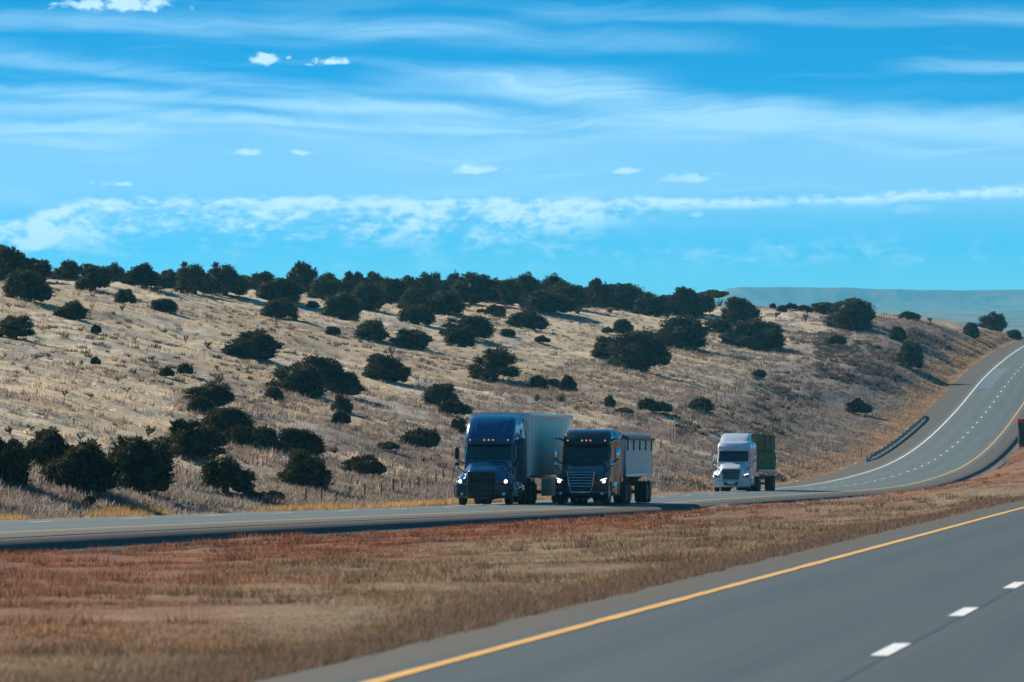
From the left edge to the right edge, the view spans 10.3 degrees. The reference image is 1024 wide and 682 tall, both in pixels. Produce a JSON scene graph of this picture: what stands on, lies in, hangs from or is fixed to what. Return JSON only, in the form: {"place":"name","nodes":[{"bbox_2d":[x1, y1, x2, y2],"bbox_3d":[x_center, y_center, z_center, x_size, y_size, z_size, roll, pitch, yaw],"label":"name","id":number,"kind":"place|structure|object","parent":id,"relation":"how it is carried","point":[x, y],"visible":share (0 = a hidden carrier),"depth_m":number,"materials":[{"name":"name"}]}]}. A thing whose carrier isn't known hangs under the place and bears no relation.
{"place":"outdoors","nodes":[
{"label":"outdoors","id":0,"kind":"place"},
{"bbox_2d":[0,279,1023,681],"bbox_3d":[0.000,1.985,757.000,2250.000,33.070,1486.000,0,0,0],"label":"ground","id":1,"kind":"structure","parent":0,"point":[282,609],"depth_m":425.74,"materials":[{"name":"beige plant"}]},
{"bbox_2d":[0,437,31,486],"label":"juniper tree","id":2,"kind":"object","parent":1,"relation":"on","point":[15,461],"visible":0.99,"depth_m":205.75,"materials":[{"name":"green plant"}]},
{"bbox_2d":[0,314,36,338],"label":"juniper tree","id":3,"kind":"object","parent":1,"relation":"on","point":[12,327],"visible":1,"depth_m":425.09,"materials":[{"name":"green plant"}]},
{"bbox_2d":[0,244,39,281],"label":"juniper tree","id":4,"kind":"object","parent":1,"relation":"on","point":[11,259],"visible":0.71,"depth_m":559.45,"materials":[{"name":"green plant"}]},
{"bbox_2d":[2,268,57,301],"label":"juniper tree","id":5,"kind":"object","parent":1,"relation":"on","point":[28,283],"visible":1,"depth_m":505.10,"materials":[{"name":"green plant"}]},
{"bbox_2d":[28,258,52,280],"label":"juniper tree","id":6,"kind":"object","parent":1,"relation":"on","point":[44,266],"visible":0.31,"depth_m":583.45,"materials":[{"name":"green plant"}]},
{"bbox_2d":[23,425,72,467],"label":"juniper tree","id":7,"kind":"object","parent":1,"relation":"on","point":[48,443],"visible":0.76,"depth_m":220.53,"materials":[{"name":"green plant"}]},
{"bbox_2d":[48,259,82,280],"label":"juniper tree","id":8,"kind":"object","parent":1,"relation":"on","point":[68,269],"visible":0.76,"depth_m":613.69,"materials":[{"name":"green plant"}]},
{"bbox_2d":[52,300,90,319],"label":"juniper tree","id":9,"kind":"object","parent":1,"relation":"on","point":[74,309],"visible":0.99,"depth_m":491.16,"materials":[{"name":"green plant"}]},
{"bbox_2d":[37,438,121,493],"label":"juniper tree","id":10,"kind":"object","parent":1,"relation":"on","point":[83,465],"visible":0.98,"depth_m":208.52,"materials":[{"name":"green plant"}]},
{"bbox_2d":[75,263,113,290],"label":"juniper tree","id":11,"kind":"object","parent":1,"relation":"on","point":[92,277],"visible":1,"depth_m":575.29,"materials":[{"name":"green plant"}]},
{"bbox_2d":[114,288,137,303],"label":"juniper bush","id":12,"kind":"object","parent":1,"relation":"on","point":[124,296],"visible":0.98,"depth_m":551.05,"materials":[{"name":"green plant"}]},
{"bbox_2d":[103,435,177,493],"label":"juniper tree","id":13,"kind":"object","parent":1,"relation":"on","point":[145,464],"visible":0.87,"depth_m":220.48,"materials":[{"name":"green plant"}]},
{"bbox_2d":[120,262,160,285],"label":"juniper tree","id":14,"kind":"object","parent":1,"relation":"on","point":[142,274],"visible":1,"depth_m":595.04,"materials":[{"name":"green plant"}]},
{"bbox_2d":[147,298,178,312],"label":"juniper bush","id":15,"kind":"object","parent":1,"relation":"on","point":[163,305],"visible":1,"depth_m":552.48,"materials":[{"name":"green plant"}]},
{"bbox_2d":[154,268,177,287],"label":"juniper bush","id":16,"kind":"object","parent":1,"relation":"on","point":[168,278],"visible":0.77,"depth_m":660.02,"materials":[{"name":"green plant"}]},
{"bbox_2d":[153,417,229,460],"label":"juniper tree","id":17,"kind":"object","parent":1,"relation":"on","point":[196,437],"visible":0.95,"depth_m":275.74,"materials":[{"name":"green plant"}]},
{"bbox_2d":[173,261,217,294],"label":"juniper tree","id":18,"kind":"object","parent":1,"relation":"on","point":[192,278],"visible":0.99,"depth_m":641.35,"materials":[{"name":"green plant"}]},
{"bbox_2d":[185,395,216,412],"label":"juniper bush","id":19,"kind":"object","parent":1,"relation":"on","point":[199,403],"visible":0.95,"depth_m":344.62,"materials":[{"name":"green plant"}]},
{"bbox_2d":[181,381,235,406],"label":"juniper tree","id":20,"kind":"object","parent":1,"relation":"on","point":[220,395],"visible":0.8,"depth_m":360.43,"materials":[{"name":"green plant"}]},
{"bbox_2d":[196,452,256,493],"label":"juniper tree","id":21,"kind":"object","parent":1,"relation":"on","point":[226,472],"visible":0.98,"depth_m":244.09,"materials":[{"name":"green plant"}]},
{"bbox_2d":[206,261,249,295],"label":"juniper tree","id":22,"kind":"object","parent":1,"relation":"on","point":[229,279],"visible":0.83,"depth_m":649.72,"materials":[{"name":"green plant"}]},
{"bbox_2d":[199,405,257,432],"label":"juniper tree","id":23,"kind":"object","parent":1,"relation":"on","point":[221,419],"visible":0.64,"depth_m":329.19,"materials":[{"name":"green plant"}]},
{"bbox_2d":[222,424,253,444],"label":"juniper bush","id":24,"kind":"object","parent":1,"relation":"on","point":[239,433],"visible":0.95,"depth_m":323.66,"materials":[{"name":"green plant"}]},
{"bbox_2d":[220,328,286,359],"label":"juniper tree","id":25,"kind":"object","parent":1,"relation":"on","point":[256,343],"visible":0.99,"depth_m":490.81,"materials":[{"name":"green plant"}]},
{"bbox_2d":[246,270,273,290],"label":"juniper tree","id":26,"kind":"object","parent":1,"relation":"on","point":[262,276],"visible":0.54,"depth_m":696.62,"materials":[{"name":"green plant"}]},
{"bbox_2d":[248,423,280,447],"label":"juniper bush","id":27,"kind":"object","parent":1,"relation":"on","point":[265,436],"visible":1,"depth_m":325.66,"materials":[{"name":"green plant"}]},
{"bbox_2d":[0,460,540,518],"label":"bank weeds","id":28,"kind":"object","parent":1,"relation":"on","point":[245,501],"visible":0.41,"depth_m":228.05,"materials":[{"name":"beige plant"}]},
{"bbox_2d":[0,494,550,520],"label":"roadside fringe grass","id":29,"kind":"structure","parent":1,"relation":"on","point":[127,509],"depth_m":234.08,"materials":[{"name":"brown plant"}]},
{"bbox_2d":[257,296,299,318],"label":"juniper tree","id":30,"kind":"object","parent":1,"relation":"on","point":[280,307],"visible":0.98,"depth_m":605.13,"materials":[{"name":"green plant"}]},
{"bbox_2d":[254,276,305,301],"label":"juniper tree","id":31,"kind":"object","parent":1,"relation":"on","point":[290,289],"visible":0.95,"depth_m":652.84,"materials":[{"name":"green plant"}]},
{"bbox_2d":[265,362,328,397],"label":"juniper tree","id":32,"kind":"object","parent":1,"relation":"on","point":[306,378],"visible":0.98,"depth_m":426.35,"materials":[{"name":"green plant"}]},
{"bbox_2d":[273,427,327,455],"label":"juniper tree","id":33,"kind":"object","parent":1,"relation":"on","point":[291,438],"visible":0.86,"depth_m":327.86,"materials":[{"name":"green plant"}]},
{"bbox_2d":[286,260,317,293],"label":"juniper tree","id":34,"kind":"object","parent":1,"relation":"on","point":[304,274],"visible":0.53,"depth_m":731.12,"materials":[{"name":"green plant"}]},
{"bbox_2d":[275,448,334,489],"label":"juniper tree","id":35,"kind":"object","parent":1,"relation":"on","point":[304,468],"visible":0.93,"depth_m":274.02,"materials":[{"name":"green plant"}]},
{"bbox_2d":[293,355,344,382],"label":"juniper tree","id":36,"kind":"object","parent":1,"relation":"on","point":[327,365],"visible":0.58,"depth_m":436.01,"materials":[{"name":"green plant"}]},
{"bbox_2d":[306,275,343,299],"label":"juniper tree","id":37,"kind":"object","parent":1,"relation":"on","point":[321,286],"visible":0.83,"depth_m":686.71,"materials":[{"name":"green plant"}]},
{"bbox_2d":[329,394,353,412],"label":"juniper bush","id":38,"kind":"object","parent":1,"relation":"on","point":[340,402],"visible":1,"depth_m":411.12,"materials":[{"name":"green plant"}]},
{"bbox_2d":[319,291,364,321],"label":"juniper tree","id":39,"kind":"object","parent":1,"relation":"on","point":[345,306],"visible":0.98,"depth_m":642.80,"materials":[{"name":"green plant"}]},
{"bbox_2d":[321,370,366,395],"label":"juniper tree","id":40,"kind":"object","parent":1,"relation":"on","point":[349,383],"visible":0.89,"depth_m":435.00,"materials":[{"name":"green plant"}]},
{"bbox_2d":[338,270,366,293],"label":"juniper bush","id":41,"kind":"object","parent":1,"relation":"on","point":[350,279],"visible":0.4,"depth_m":742.93,"materials":[{"name":"green plant"}]},
{"bbox_2d":[341,453,387,474],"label":"juniper bush","id":42,"kind":"object","parent":1,"relation":"on","point":[369,464],"visible":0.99,"depth_m":315.37,"materials":[{"name":"green plant"}]},
{"bbox_2d":[350,280,387,309],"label":"juniper tree","id":43,"kind":"object","parent":1,"relation":"on","point":[369,295],"visible":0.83,"depth_m":676.23,"materials":[{"name":"green plant"}]},
{"bbox_2d":[353,318,390,340],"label":"juniper tree","id":44,"kind":"object","parent":1,"relation":"on","point":[370,330],"visible":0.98,"depth_m":598.65,"materials":[{"name":"green plant"}]},
{"bbox_2d":[361,353,413,381],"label":"juniper tree","id":45,"kind":"object","parent":1,"relation":"on","point":[383,367],"visible":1,"depth_m":498.67,"materials":[{"name":"green plant"}]},
{"bbox_2d":[377,277,407,303],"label":"juniper tree","id":46,"kind":"object","parent":1,"relation":"on","point":[392,290],"visible":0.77,"depth_m":707.28,"materials":[{"name":"green plant"}]},
{"bbox_2d":[388,328,433,348],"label":"juniper tree","id":47,"kind":"object","parent":1,"relation":"on","point":[412,338],"visible":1,"depth_m":598.18,"materials":[{"name":"green plant"}]},
{"bbox_2d":[395,286,431,308],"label":"juniper tree","id":48,"kind":"object","parent":1,"relation":"on","point":[414,296],"visible":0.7,"depth_m":690.88,"materials":[{"name":"green plant"}]},
{"bbox_2d":[397,303,436,325],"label":"juniper tree","id":49,"kind":"object","parent":1,"relation":"on","point":[415,314],"visible":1,"depth_m":659.32,"materials":[{"name":"green plant"}]},
{"bbox_2d":[397,426,440,447],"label":"juniper bush","id":50,"kind":"object","parent":1,"relation":"on","point":[420,437],"visible":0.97,"depth_m":388.58,"materials":[{"name":"green plant"}]},
{"bbox_2d":[420,271,445,293],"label":"juniper bush","id":51,"kind":"object","parent":1,"relation":"on","point":[431,279],"visible":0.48,"depth_m":812.14,"materials":[{"name":"green plant"}]},
{"bbox_2d":[420,382,457,406],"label":"juniper tree","id":52,"kind":"object","parent":1,"relation":"on","point":[436,394],"visible":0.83,"depth_m":479.49,"materials":[{"name":"green plant"}]},
{"bbox_2d":[427,288,467,313],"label":"juniper tree","id":53,"kind":"object","parent":1,"relation":"on","point":[443,301],"visible":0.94,"depth_m":693.43,"materials":[{"name":"green plant"}]},
{"bbox_2d":[436,398,472,414],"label":"juniper bush","id":54,"kind":"object","parent":1,"relation":"on","point":[456,405],"visible":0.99,"depth_m":441.04,"materials":[{"name":"green plant"}]},
{"bbox_2d":[443,326,475,346],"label":"juniper tree","id":55,"kind":"object","parent":1,"relation":"on","point":[462,336],"visible":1,"depth_m":615.08,"materials":[{"name":"green plant"}]},
{"bbox_2d":[438,315,495,338],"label":"juniper tree","id":56,"kind":"object","parent":1,"relation":"on","point":[479,326],"visible":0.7,"depth_m":647.35,"materials":[{"name":"green plant"}]},
{"bbox_2d":[448,271,500,304],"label":"juniper tree","id":57,"kind":"object","parent":1,"relation":"on","point":[466,286],"visible":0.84,"depth_m":769.73,"materials":[{"name":"green plant"}]},
{"bbox_2d":[0,278,987,511],"bbox_3d":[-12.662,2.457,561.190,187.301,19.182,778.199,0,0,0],"label":"hillside grass","id":58,"kind":"structure","parent":1,"relation":"on","point":[112,421],"depth_m":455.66,"materials":[{"name":"beige plant"}]},
{"bbox_2d":[466,346,522,379],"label":"juniper tree","id":59,"kind":"object","parent":1,"relation":"on","point":[496,363],"visible":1,"depth_m":558.42,"materials":[{"name":"green plant"}]},
{"bbox_2d":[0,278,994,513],"bbox_3d":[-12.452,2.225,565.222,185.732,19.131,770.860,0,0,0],"label":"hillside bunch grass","id":60,"kind":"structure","parent":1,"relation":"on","point":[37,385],"depth_m":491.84,"materials":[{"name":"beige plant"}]},
{"bbox_2d":[493,276,524,305],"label":"juniper tree","id":61,"kind":"object","parent":1,"relation":"on","point":[509,291],"visible":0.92,"depth_m":783.07,"materials":[{"name":"green plant"}]},
{"bbox_2d":[0,433,1019,553],"bbox_3d":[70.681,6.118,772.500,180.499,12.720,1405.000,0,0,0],"label":"gravel bank","id":62,"kind":"structure","parent":1,"relation":"on","point":[113,540],"depth_m":167.26,"materials":[{"name":"grey gravel"}]},
{"bbox_2d":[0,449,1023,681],"bbox_3d":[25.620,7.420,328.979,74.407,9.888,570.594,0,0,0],"label":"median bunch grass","id":63,"kind":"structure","parent":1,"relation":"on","point":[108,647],"depth_m":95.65,"materials":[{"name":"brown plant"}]},
{"bbox_2d":[3,328,1021,520],"bbox_3d":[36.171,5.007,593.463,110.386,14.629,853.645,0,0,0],"label":"verge grass","id":64,"kind":"structure","parent":1,"relation":"on","point":[910,417],"depth_m":621.50,"materials":[{"name":"brown plant"}]},
{"bbox_2d":[514,271,539,303],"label":"juniper bush","id":65,"kind":"object","parent":1,"relation":"on","point":[528,283],"visible":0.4,"depth_m":816.63,"materials":[{"name":"green plant"}]},
{"bbox_2d":[503,309,551,329],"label":"juniper tree","id":66,"kind":"object","parent":1,"relation":"on","point":[529,319],"visible":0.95,"depth_m":697.10,"materials":[{"name":"green plant"}]},
{"bbox_2d":[517,288,581,312],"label":"juniper tree","id":67,"kind":"object","parent":1,"relation":"on","point":[549,301],"visible":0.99,"depth_m":764.77,"materials":[{"name":"green plant"}]},
{"bbox_2d":[545,280,590,308],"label":"juniper tree","id":68,"kind":"object","parent":1,"relation":"on","point":[578,295],"visible":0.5,"depth_m":780.90,"materials":[{"name":"green plant"}]},
{"bbox_2d":[557,374,578,391],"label":"juniper bush","id":69,"kind":"object","parent":1,"relation":"on","point":[568,381],"visible":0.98,"depth_m":556.10,"materials":[{"name":"green plant"}]},
{"bbox_2d":[163,305,979,499],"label":"dry weeds","id":70,"kind":"object","parent":1,"relation":"on","point":[234,448],"visible":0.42,"depth_m":527.22,"materials":[{"name":"beige plant"}]},
{"bbox_2d":[305,313,893,500],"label":"wire fence","id":71,"kind":"object","parent":1,"relation":"on","point":[401,480],"visible":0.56,"depth_m":476.79,"materials":[{"name":"grey metal"}]},
{"bbox_2d":[589,334,614,359],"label":"juniper bush","id":72,"kind":"object","parent":1,"relation":"on","point":[599,345],"visible":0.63,"depth_m":657.45,"materials":[{"name":"green plant"}]},
{"bbox_2d":[585,277,619,310],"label":"juniper tree","id":73,"kind":"object","parent":1,"relation":"on","point":[602,295],"visible":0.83,"depth_m":829.08,"materials":[{"name":"green plant"}]},
{"bbox_2d":[612,318,634,333],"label":"juniper bush","id":74,"kind":"object","parent":1,"relation":"on","point":[621,325],"visible":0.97,"depth_m":746.88,"materials":[{"name":"green plant"}]},
{"bbox_2d":[610,282,645,310],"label":"juniper tree","id":75,"kind":"object","parent":1,"relation":"on","point":[626,293],"visible":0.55,"depth_m":838.81,"materials":[{"name":"green plant"}]},
{"bbox_2d":[604,327,673,372],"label":"juniper tree","id":76,"kind":"object","parent":1,"relation":"on","point":[642,351],"visible":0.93,"depth_m":633.85,"materials":[{"name":"green plant"}]},
{"bbox_2d":[630,291,674,316],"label":"juniper tree","id":77,"kind":"object","parent":1,"relation":"on","point":[648,303],"visible":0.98,"depth_m":806.61,"materials":[{"name":"green plant"}]},
{"bbox_2d":[654,314,708,348],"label":"juniper tree","id":78,"kind":"object","parent":1,"relation":"on","point":[684,332],"visible":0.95,"depth_m":725.95,"materials":[{"name":"green plant"}]},
{"bbox_2d":[666,285,704,317],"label":"juniper tree","id":79,"kind":"object","parent":1,"relation":"on","point":[684,300],"visible":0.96,"depth_m":830.86,"materials":[{"name":"green plant"}]},
{"bbox_2d":[688,396,715,410],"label":"juniper bush","id":80,"kind":"object","parent":1,"relation":"on","point":[701,402],"visible":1,"depth_m":572.02,"materials":[{"name":"green plant"}]},
{"bbox_2d":[696,292,716,313],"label":"juniper tree","id":81,"kind":"object","parent":1,"relation":"on","point":[708,305],"visible":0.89,"depth_m":837.00,"materials":[{"name":"green plant"}]},
{"bbox_2d":[703,317,732,333],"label":"juniper tree","id":82,"kind":"object","parent":1,"relation":"on","point":[720,325],"visible":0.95,"depth_m":785.40,"materials":[{"name":"green plant"}]},
{"bbox_2d":[720,296,762,321],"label":"juniper tree","id":83,"kind":"object","parent":1,"relation":"on","point":[738,308],"visible":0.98,"depth_m":827.50,"materials":[{"name":"green plant"}]},
{"bbox_2d":[718,317,785,348],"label":"juniper tree","id":84,"kind":"object","parent":1,"relation":"on","point":[750,332],"visible":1,"depth_m":765.75,"materials":[{"name":"green plant"}]},
{"bbox_2d":[673,327,951,436],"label":"bank scrub","id":85,"kind":"object","parent":1,"relation":"on","point":[853,362],"visible":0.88,"depth_m":719.79,"materials":[{"name":"beige plant"}]},
{"bbox_2d":[822,296,875,329],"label":"juniper tree","id":86,"kind":"object","parent":1,"relation":"on","point":[851,312],"visible":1,"depth_m":825.90,"materials":[{"name":"green plant"}]},
{"bbox_2d":[844,398,874,413],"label":"juniper bush","id":87,"kind":"object","parent":1,"relation":"on","point":[856,405],"visible":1,"depth_m":665.27,"materials":[{"name":"green plant"}]},
{"bbox_2d":[866,415,927,461],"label":"guardrail","id":88,"kind":"object","parent":1,"relation":"on","point":[884,448],"visible":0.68,"depth_m":610.83,"materials":[{"name":"metal"}]},
{"bbox_2d":[895,341,923,368],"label":"juniper bush","id":89,"kind":"object","parent":1,"relation":"on","point":[908,356],"visible":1,"depth_m":760.06,"materials":[{"name":"green plant"}]},
{"bbox_2d":[977,311,1007,331],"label":"juniper tree","id":90,"kind":"object","parent":1,"relation":"on","point":[992,320],"visible":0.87,"depth_m":1019.84,"materials":[{"name":"green plant"}]},
{"bbox_2d":[0,340,1023,537],"bbox_3d":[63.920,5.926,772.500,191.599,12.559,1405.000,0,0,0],"label":"road","id":91,"kind":"structure","parent":0,"point":[983,433],"depth_m":492.48,"materials":[{"name":"grey asphalt"}]},
{"bbox_2d":[0,402,1023,532],"bbox_3d":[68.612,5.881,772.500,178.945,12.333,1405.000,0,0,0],"label":"yellow edge line","id":92,"kind":"object","parent":91,"relation":"on","point":[586,507],"visible":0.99,"depth_m":253.05,"materials":[{"name":"paint"}]},
{"bbox_2d":[454,412,572,504],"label":"semi truck","id":93,"kind":"object","parent":91,"relation":"on","point":[508,456],"visible":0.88,"depth_m":250.63,"materials":[{"name":"blue paint"}]},
{"bbox_2d":[8,346,1023,520],"bbox_3d":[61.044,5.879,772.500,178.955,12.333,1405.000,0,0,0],"label":"white edge line","id":94,"kind":"object","parent":91,"relation":"on","point":[828,481],"visible":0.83,"depth_m":611.22,"materials":[{"name":"paint"}]},
{"bbox_2d":[553,429,654,504],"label":"semi truck","id":95,"kind":"object","parent":91,"relation":"on","point":[602,465],"visible":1,"depth_m":254.51,"materials":[{"name":"black paint"}]},
{"bbox_2d":[711,433,776,491],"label":"semi truck","id":96,"kind":"object","parent":91,"relation":"on","point":[736,463],"visible":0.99,"depth_m":361.80,"materials":[{"name":"white paint"}]},
{"bbox_2d":[977,368,1008,388],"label":"road patch","id":97,"kind":"object","parent":91,"relation":"on","point":[993,377],"visible":1,"depth_m":769.35,"materials":[{"name":"grey asphalt"}]},
{"bbox_2d":[0,0,1023,296],"label":"sky","id":98,"kind":"structure","parent":0,"point":[661,146],"materials":[{"name":"blue"}]},
{"bbox_2d":[254,500,1023,681],"bbox_3d":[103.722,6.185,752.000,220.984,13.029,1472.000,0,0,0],"label":"road","id":99,"kind":"structure","parent":0,"point":[833,620],"depth_m":59.80,"materials":[{"name":"grey asphalt"}]},
{"bbox_2d":[363,507,1023,681],"bbox_3d":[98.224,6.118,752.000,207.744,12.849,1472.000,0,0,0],"label":"yellow edge line","id":100,"kind":"object","parent":99,"relation":"on","point":[440,663],"visible":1,"depth_m":64.29,"materials":[{"name":"paint"}]},
{"bbox_2d":[834,584,1022,681],"bbox_3d":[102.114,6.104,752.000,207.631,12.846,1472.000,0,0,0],"label":"joint seam","id":101,"kind":"object","parent":99,"relation":"on","point":[843,679],"visible":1,"depth_m":57.53,"materials":[{"name":"black asphalt"}]},
{"bbox_2d":[870,582,1023,655],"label":"lane dashes","id":102,"kind":"object","parent":99,"relation":"on","point":[891,648],"visible":1,"depth_m":55.16,"materials":[{"name":"white paint"}]},
{"bbox_2d":[874,310,1023,336],"bbox_3d":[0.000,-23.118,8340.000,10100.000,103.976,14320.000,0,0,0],"label":"distant plain","id":103,"kind":"structure","parent":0,"point":[1014,319],"depth_m":9179.17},
{"bbox_2d":[714,287,1023,310],"bbox_3d":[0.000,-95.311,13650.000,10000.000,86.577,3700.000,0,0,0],"label":"mesa","id":104,"kind":"structure","parent":103,"relation":"on","point":[967,300],"depth_m":13225.29,"materials":[{"name":"blue stone"}]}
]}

